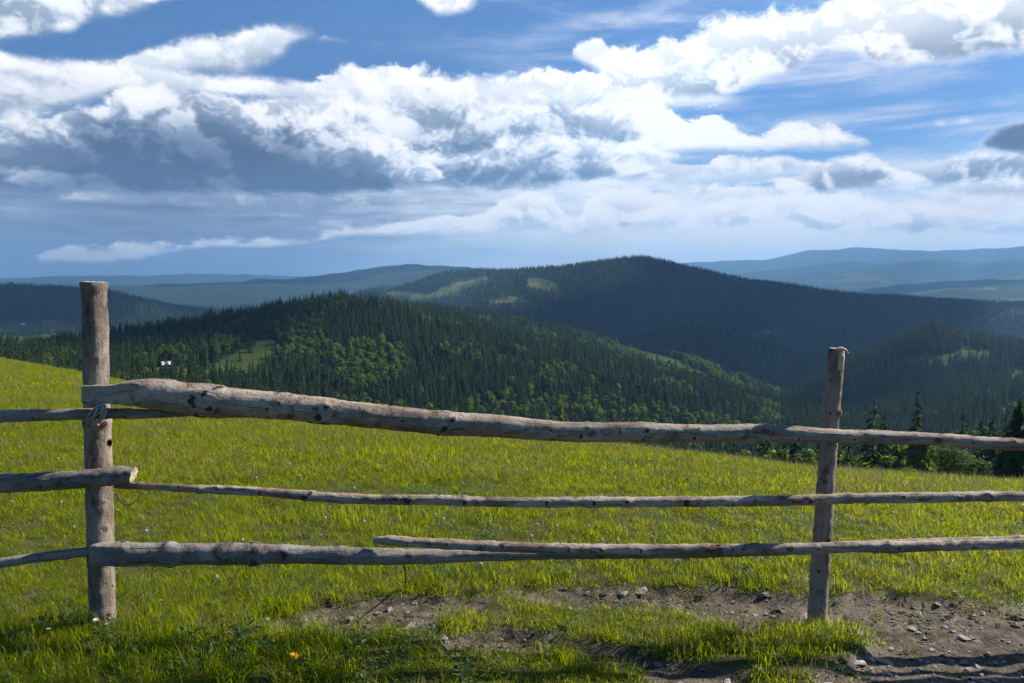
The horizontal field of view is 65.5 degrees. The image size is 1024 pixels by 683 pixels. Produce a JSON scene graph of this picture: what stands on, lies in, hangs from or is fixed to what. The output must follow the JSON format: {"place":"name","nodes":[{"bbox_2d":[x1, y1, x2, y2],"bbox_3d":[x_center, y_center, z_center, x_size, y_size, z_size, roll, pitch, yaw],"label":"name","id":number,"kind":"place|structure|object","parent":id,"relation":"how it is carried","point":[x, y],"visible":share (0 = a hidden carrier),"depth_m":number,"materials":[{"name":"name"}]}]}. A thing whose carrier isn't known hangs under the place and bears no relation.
{"place":"outdoors","nodes":[
{"label":"outdoors","id":0,"kind":"place"},
{"bbox_2d":[0,377,1023,682],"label":"ground","id":1,"kind":"structure","parent":0,"point":[682,669],"depth_m":3.85,"materials":[{"name":"green plant"}]},
{"bbox_2d":[289,652,297,667],"bbox_3d":[-0.866,1.273,3.160,0.041,0.074,0.038,-1,4,-15],"label":"yellow flower","id":2,"kind":"object","parent":1,"relation":"on","point":[294,655],"visible":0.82,"depth_m":3.16,"materials":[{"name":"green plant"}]},
{"bbox_2d":[0,281,1023,628],"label":"rail fence","id":3,"kind":"object","parent":1,"relation":"on","point":[100,477],"visible":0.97,"depth_m":3.46,"materials":[{"name":"grey wood"}]},
{"bbox_2d":[115,493,141,505],"bbox_3d":[-1.688,0.689,3.489,0.136,0.054,0.030,1,4,14],"label":"wire","id":4,"kind":"object","parent":3,"relation":"hanging from","point":[124,503],"visible":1,"depth_m":3.48,"materials":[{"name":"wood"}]},
{"bbox_2d":[606,590,615,594],"bbox_3d":[0.504,1.284,4.068,0.056,0.022,0.040,-14,0,-2],"label":"stone","id":5,"kind":"object","parent":1,"relation":"on","point":[609,592],"visible":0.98,"depth_m":4.06,"materials":[{"name":"grey stone"}]},
{"bbox_2d":[653,661,661,666],"bbox_3d":[0.596,1.327,3.275,0.027,0.008,0.040,-15,18,-37],"label":"stone","id":6,"kind":"object","parent":1,"relation":"on","point":[656,663],"visible":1,"depth_m":3.27,"materials":[{"name":"grey stone"}]},
{"bbox_2d":[306,586,1015,682],"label":"stone","id":7,"kind":"object","parent":1,"relation":"on","point":[642,590],"visible":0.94,"depth_m":3.92,"materials":[{"name":"grey stone"}]},
{"bbox_2d":[301,595,1022,675],"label":"stone","id":8,"kind":"object","parent":1,"relation":"on","point":[408,625],"visible":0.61,"depth_m":3.65,"materials":[{"name":"grey stone"}]},
{"bbox_2d":[313,591,1022,682],"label":"stone","id":9,"kind":"object","parent":1,"relation":"on","point":[625,592],"visible":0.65,"depth_m":3.67,"materials":[{"name":"grey stone"}]},
{"bbox_2d":[335,600,1023,681],"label":"stone","id":10,"kind":"object","parent":1,"relation":"on","point":[413,602],"visible":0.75,"depth_m":3.66,"materials":[{"name":"grey stone"}]},
{"bbox_2d":[759,592,770,596],"bbox_3d":[1.278,1.274,4.011,0.071,0.019,0.039,10,-14,-21],"label":"stone","id":11,"kind":"object","parent":1,"relation":"on","point":[764,594],"visible":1,"depth_m":4.00,"materials":[{"name":"grey stone"}]},
{"bbox_2d":[798,613,806,619],"bbox_3d":[1.385,1.307,3.782,0.070,0.027,0.050,-18,22,-36],"label":"stone","id":12,"kind":"object","parent":1,"relation":"on","point":[804,615],"visible":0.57,"depth_m":3.77,"materials":[{"name":"grey stone"}]},
{"bbox_2d":[851,628,863,638],"bbox_3d":[1.504,1.276,3.471,0.049,0.033,0.063,-3,5,-43],"label":"stone","id":13,"kind":"object","parent":1,"relation":"on","point":[854,630],"visible":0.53,"depth_m":3.46,"materials":[{"name":"grey stone"}]},
{"bbox_2d":[854,659,866,665],"bbox_3d":[1.427,1.323,3.280,0.064,0.025,0.046,0,4,-1],"label":"stone","id":14,"kind":"object","parent":1,"relation":"on","point":[860,662],"visible":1,"depth_m":3.27,"materials":[{"name":"grey stone"}]},
{"bbox_2d":[876,658,893,666],"bbox_3d":[1.556,1.332,3.316,0.073,0.014,0.048,17,20,23],"label":"stone","id":15,"kind":"object","parent":1,"relation":"on","point":[885,661],"visible":1,"depth_m":3.31,"materials":[{"name":"grey stone"}]},
{"bbox_2d":[894,625,901,629],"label":"stone","id":16,"kind":"object","parent":1,"relation":"on","point":[898,627],"visible":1,"depth_m":3.63,"materials":[{"name":"grey stone"}]},
{"bbox_2d":[907,626,916,630],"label":"stone","id":17,"kind":"object","parent":1,"relation":"on","point":[912,628],"visible":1,"depth_m":3.63,"materials":[{"name":"grey stone"}]},
{"bbox_2d":[913,667,920,671],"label":"stone","id":18,"kind":"object","parent":1,"relation":"on","point":[916,669],"visible":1,"depth_m":3.22,"materials":[{"name":"grey stone"}]},
{"bbox_2d":[959,660,968,663],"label":"stone","id":19,"kind":"object","parent":1,"relation":"on","point":[963,662],"visible":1,"depth_m":3.31,"materials":[{"name":"grey stone"}]},
{"bbox_2d":[957,634,971,639],"bbox_3d":[2.014,1.320,3.537,0.065,0.023,0.044,11,-2,8],"label":"stone","id":20,"kind":"object","parent":1,"relation":"on","point":[960,636],"visible":1,"depth_m":3.54,"materials":[{"name":"grey stone"}]},
{"bbox_2d":[973,640,982,644],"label":"stone","id":21,"kind":"object","parent":1,"relation":"on","point":[979,642],"visible":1,"depth_m":3.51,"materials":[{"name":"grey stone"}]},
{"bbox_2d":[0,246,1023,388],"bbox_3d":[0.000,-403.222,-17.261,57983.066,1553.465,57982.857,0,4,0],"label":"mountains","id":22,"kind":"structure","parent":0,"point":[992,274],"depth_m":7861.83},
{"bbox_2d":[0,0,1023,278],"label":"sky","id":23,"kind":"structure","parent":0,"point":[302,138],"materials":[{"name":"blue"}]},
{"bbox_2d":[146,314,1023,448],"bbox_3d":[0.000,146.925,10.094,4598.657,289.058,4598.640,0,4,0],"label":"valley slopes","id":24,"kind":"structure","parent":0,"point":[260,347],"depth_m":1018.46,"materials":[{"name":"green plant"}]},
{"bbox_2d":[4,338,11,358],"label":"spruce tree","id":25,"kind":"object","parent":24,"relation":"on","point":[5,353],"visible":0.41,"depth_m":596.31,"materials":[{"name":"green plant"}]},
{"bbox_2d":[140,367,151,373],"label":"broadleaf tree","id":26,"kind":"object","parent":24,"relation":"on","point":[144,369],"visible":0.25,"depth_m":706.78,"materials":[{"name":"green plant"}]},
{"bbox_2d":[364,397,371,402],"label":"broadleaf tree","id":27,"kind":"object","parent":24,"relation":"on","point":[369,399],"visible":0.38,"depth_m":777.57,"materials":[{"name":"green plant"}]},
{"bbox_2d":[426,403,434,409],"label":"broadleaf tree","id":28,"kind":"object","parent":24,"relation":"on","point":[430,407],"visible":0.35,"depth_m":783.24,"materials":[{"name":"green plant"}]},
{"bbox_2d":[477,406,484,413],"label":"broadleaf tree","id":29,"kind":"object","parent":24,"relation":"on","point":[481,409],"visible":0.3,"depth_m":808.05,"materials":[{"name":"green plant"}]},
{"bbox_2d":[557,397,565,421],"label":"spruce tree","id":30,"kind":"object","parent":24,"relation":"on","point":[560,413],"visible":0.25,"depth_m":95.47,"materials":[{"name":"green plant"}]},
{"bbox_2d":[738,449,750,456],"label":"broadleaf tree","id":31,"kind":"object","parent":24,"relation":"on","point":[744,452],"visible":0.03,"depth_m":293.45,"materials":[{"name":"green plant"}]},
{"bbox_2d":[755,421,765,456],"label":"spruce tree","id":32,"kind":"object","parent":24,"relation":"on","point":[761,446],"visible":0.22,"depth_m":253.46,"materials":[{"name":"green plant"}]},
{"bbox_2d":[760,454,771,458],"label":"broadleaf tree","id":33,"kind":"object","parent":24,"relation":"on","point":[767,456],"visible":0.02,"depth_m":240.65,"materials":[{"name":"green plant"}]},
{"bbox_2d":[762,441,772,454],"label":"spruce tree","id":34,"kind":"object","parent":24,"relation":"on","point":[766,450],"visible":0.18,"depth_m":242.99,"materials":[{"name":"green plant"}]},
{"bbox_2d":[782,442,789,462],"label":"spruce tree","id":35,"kind":"object","parent":24,"relation":"on","point":[786,444],"visible":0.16,"depth_m":227.58,"materials":[{"name":"green plant"}]},
{"bbox_2d":[784,416,803,463],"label":"spruce tree","id":36,"kind":"object","parent":24,"relation":"on","point":[793,454],"visible":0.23,"depth_m":220.14,"materials":[{"name":"green plant"}]},
{"bbox_2d":[798,448,818,465],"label":"broadleaf tree","id":37,"kind":"object","parent":24,"relation":"on","point":[808,454],"visible":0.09,"depth_m":272.38,"materials":[{"name":"green plant"}]},
{"bbox_2d":[837,448,842,466],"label":"spruce tree","id":38,"kind":"object","parent":24,"relation":"on","point":[838,451],"visible":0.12,"depth_m":250.63,"materials":[{"name":"green plant"}]},
{"bbox_2d":[837,449,849,466],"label":"broadleaf tree","id":39,"kind":"object","parent":24,"relation":"on","point":[841,454],"visible":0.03,"depth_m":254.11,"materials":[{"name":"green plant"}]},
{"bbox_2d":[841,425,853,465],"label":"spruce tree","id":40,"kind":"object","parent":24,"relation":"on","point":[847,456],"visible":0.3,"depth_m":247.62,"materials":[{"name":"green plant"}]},
{"bbox_2d":[853,444,858,463],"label":"spruce tree","id":41,"kind":"object","parent":24,"relation":"on","point":[855,454],"visible":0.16,"depth_m":292.83,"materials":[{"name":"green plant"}]},
{"bbox_2d":[848,456,868,469],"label":"broadleaf tree","id":42,"kind":"object","parent":24,"relation":"on","point":[852,462],"visible":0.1,"depth_m":244.28,"materials":[{"name":"green plant"}]},
{"bbox_2d":[878,455,898,470],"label":"broadleaf tree","id":43,"kind":"object","parent":24,"relation":"on","point":[888,462],"visible":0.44,"depth_m":209.72,"materials":[{"name":"green plant"}]},
{"bbox_2d":[885,444,905,471],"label":"broadleaf tree","id":44,"kind":"object","parent":24,"relation":"on","point":[901,463],"visible":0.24,"depth_m":253.81,"materials":[{"name":"green plant"}]},
{"bbox_2d":[899,466,917,473],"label":"broadleaf tree","id":45,"kind":"object","parent":24,"relation":"on","point":[905,468],"visible":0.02,"depth_m":157.81,"materials":[{"name":"green plant"}]},
{"bbox_2d":[934,423,951,474],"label":"spruce tree","id":46,"kind":"object","parent":24,"relation":"on","point":[942,453],"visible":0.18,"depth_m":215.62,"materials":[{"name":"green plant"}]},
{"bbox_2d":[926,445,990,476],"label":"broadleaf tree","id":47,"kind":"object","parent":24,"relation":"on","point":[953,459],"visible":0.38,"depth_m":149.91,"materials":[{"name":"green plant"}]},
{"bbox_2d":[956,407,971,462],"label":"spruce tree","id":48,"kind":"object","parent":24,"relation":"on","point":[962,432],"visible":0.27,"depth_m":261.59,"materials":[{"name":"green plant"}]},
{"bbox_2d":[958,458,993,477],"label":"broadleaf tree","id":49,"kind":"object","parent":24,"relation":"on","point":[974,467],"visible":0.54,"depth_m":138.81,"materials":[{"name":"green plant"}]},
{"bbox_2d":[975,412,986,464],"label":"spruce tree","id":50,"kind":"object","parent":24,"relation":"on","point":[980,454],"visible":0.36,"depth_m":238.64,"materials":[{"name":"green plant"}]},
{"bbox_2d":[981,408,1000,476],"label":"spruce tree","id":51,"kind":"object","parent":24,"relation":"on","point":[989,457],"visible":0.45,"depth_m":234.62,"materials":[{"name":"green plant"}]},
{"bbox_2d":[988,397,1023,478],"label":"spruce tree","id":52,"kind":"object","parent":24,"relation":"on","point":[1007,464],"visible":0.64,"depth_m":126.45,"materials":[{"name":"green plant"}]},
{"bbox_2d":[1001,405,1010,436],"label":"spruce tree","id":53,"kind":"object","parent":24,"relation":"on","point":[1006,418],"visible":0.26,"depth_m":269.35,"materials":[{"name":"green plant"}]}
]}

